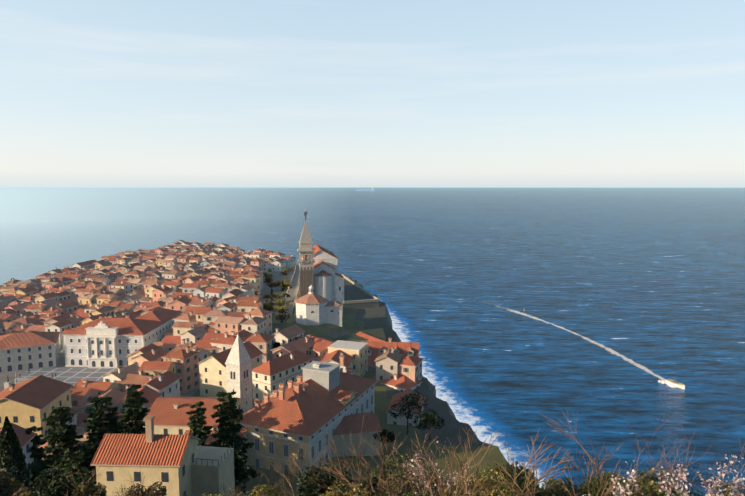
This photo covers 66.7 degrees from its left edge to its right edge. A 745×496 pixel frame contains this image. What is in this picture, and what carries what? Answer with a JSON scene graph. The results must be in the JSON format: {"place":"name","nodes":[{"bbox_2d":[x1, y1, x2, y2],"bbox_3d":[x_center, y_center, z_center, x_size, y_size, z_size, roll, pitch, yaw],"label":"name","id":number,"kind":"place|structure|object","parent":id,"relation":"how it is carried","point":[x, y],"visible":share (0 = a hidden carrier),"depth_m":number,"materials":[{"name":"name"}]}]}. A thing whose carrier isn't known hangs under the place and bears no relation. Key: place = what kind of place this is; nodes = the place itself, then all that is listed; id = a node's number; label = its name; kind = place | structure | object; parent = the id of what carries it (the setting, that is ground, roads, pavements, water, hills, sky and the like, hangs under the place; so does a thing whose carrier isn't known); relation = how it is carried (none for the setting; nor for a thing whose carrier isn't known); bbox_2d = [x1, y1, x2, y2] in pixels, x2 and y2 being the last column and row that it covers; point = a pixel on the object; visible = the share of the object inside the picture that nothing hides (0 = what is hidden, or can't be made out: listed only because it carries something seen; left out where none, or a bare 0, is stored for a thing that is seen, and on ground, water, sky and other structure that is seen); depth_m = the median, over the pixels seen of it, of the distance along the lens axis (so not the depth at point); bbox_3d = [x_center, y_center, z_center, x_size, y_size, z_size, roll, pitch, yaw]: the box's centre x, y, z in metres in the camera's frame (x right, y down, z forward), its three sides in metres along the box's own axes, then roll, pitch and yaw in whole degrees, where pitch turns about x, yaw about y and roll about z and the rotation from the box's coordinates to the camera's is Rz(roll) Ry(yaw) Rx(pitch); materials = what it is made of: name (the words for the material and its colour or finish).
{"place":"outdoors","nodes":[
{"label":"outdoors","id":0,"kind":"place"},
{"bbox_2d":[0,266,537,495],"bbox_3d":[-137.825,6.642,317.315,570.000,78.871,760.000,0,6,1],"label":"terrain","id":1,"kind":"structure","parent":0,"point":[357,319],"depth_m":168.07,"materials":[{"name":"green plant"}]},
{"bbox_2d":[0,331,59,372],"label":"court house","id":2,"kind":"structure","parent":1,"relation":"on","point":[32,350],"depth_m":233.30,"materials":[{"name":"tile"}]},
{"bbox_2d":[17,368,116,385],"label":"town square","id":3,"kind":"structure","parent":1,"relation":"on","point":[72,376],"depth_m":228.46,"materials":[{"name":"grey stone"}]},
{"bbox_2d":[4,356,55,388],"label":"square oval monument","id":4,"kind":"object","parent":3,"relation":"on","point":[7,383],"visible":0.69,"depth_m":218.07,"materials":[{"name":"stone"}]},
{"bbox_2d":[0,375,234,495],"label":"foreground houses","id":5,"kind":"structure","parent":1,"relation":"on","point":[180,465],"depth_m":88.12,"materials":[{"name":"tile"}]},
{"bbox_2d":[61,308,183,368],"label":"town hall","id":6,"kind":"structure","parent":1,"relation":"on","point":[109,342],"depth_m":236.54,"materials":[{"name":"tile"}]},
{"bbox_2d":[0,240,423,458],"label":"town houses","id":7,"kind":"structure","parent":1,"relation":"on","point":[208,289],"depth_m":293.30,"materials":[{"name":"tile"}]},
{"bbox_2d":[0,267,444,493],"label":"town trees","id":8,"kind":"object","parent":1,"relation":"on","point":[67,457],"visible":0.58,"depth_m":120.38,"materials":[{"name":"green plant"}]},
{"bbox_2d":[197,335,263,413],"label":"church","id":9,"kind":"structure","parent":1,"relation":"on","point":[229,370],"depth_m":169.57,"materials":[{"name":"stone"}]},
{"bbox_2d":[142,324,435,464],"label":"houses","id":10,"kind":"structure","parent":1,"relation":"on","point":[287,362],"depth_m":190.29,"materials":[{"name":"tile"}]},
{"bbox_2d":[297,207,314,296],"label":"campanile","id":11,"kind":"structure","parent":1,"relation":"on","point":[306,250],"depth_m":299.78,"materials":[{"name":"stone"}]},
{"bbox_2d":[231,355,381,476],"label":"building","id":12,"kind":"structure","parent":1,"relation":"on","point":[314,404],"depth_m":142.62,"materials":[{"name":"tile"}]},
{"bbox_2d":[295,285,342,326],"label":"baptistery","id":13,"kind":"structure","parent":1,"relation":"on","point":[312,308],"depth_m":255.12,"materials":[{"name":"tile"}]},
{"bbox_2d":[302,245,344,302],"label":"church","id":14,"kind":"structure","parent":1,"relation":"on","point":[328,281],"depth_m":308.16,"materials":[{"name":"stone"}]},
{"bbox_2d":[292,274,385,341],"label":"church terrace","id":15,"kind":"structure","parent":1,"relation":"on","point":[356,295],"depth_m":305.41,"materials":[{"name":"stone"}]},
{"bbox_2d":[0,410,744,495],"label":"vegetation","id":16,"kind":"object","parent":1,"relation":"on","point":[499,482],"visible":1,"depth_m":36.71,"materials":[{"name":"green plant"}]},
{"bbox_2d":[278,263,299,318],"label":"church road","id":17,"kind":"structure","parent":0,"point":[293,292],"depth_m":334.42,"materials":[{"name":"stone"}]},
{"bbox_2d":[0,187,744,495],"bbox_3d":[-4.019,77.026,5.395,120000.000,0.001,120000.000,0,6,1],"label":"sea","id":18,"kind":"structure","parent":0,"point":[653,279],"depth_m":495.19,"materials":[{"name":"blue liquid"}]},
{"bbox_2d":[356,187,374,190],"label":"cargo ship","id":19,"kind":"object","parent":18,"relation":"on","point":[365,189],"visible":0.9,"depth_m":11450.29,"materials":[{"name":"paint"}]},
{"bbox_2d":[379,300,557,488],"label":"surf","id":20,"kind":"structure","parent":18,"relation":"attached to","point":[463,410],"depth_m":195.45,"materials":[{"name":"white liquid"}]},
{"bbox_2d":[470,298,664,380],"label":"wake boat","id":21,"kind":"object","parent":18,"relation":"on","point":[631,361],"visible":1,"depth_m":278.51,"materials":[{"name":"white liquid"}]},
{"bbox_2d":[658,379,684,389],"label":"speedboat","id":22,"kind":"object","parent":18,"relation":"on","point":[672,383],"visible":1,"depth_m":220.44,"materials":[{"name":"paint"}]},
{"bbox_2d":[0,0,744,187],"label":"sky","id":23,"kind":"structure","parent":0,"point":[94,93],"materials":[{"name":"blue"}]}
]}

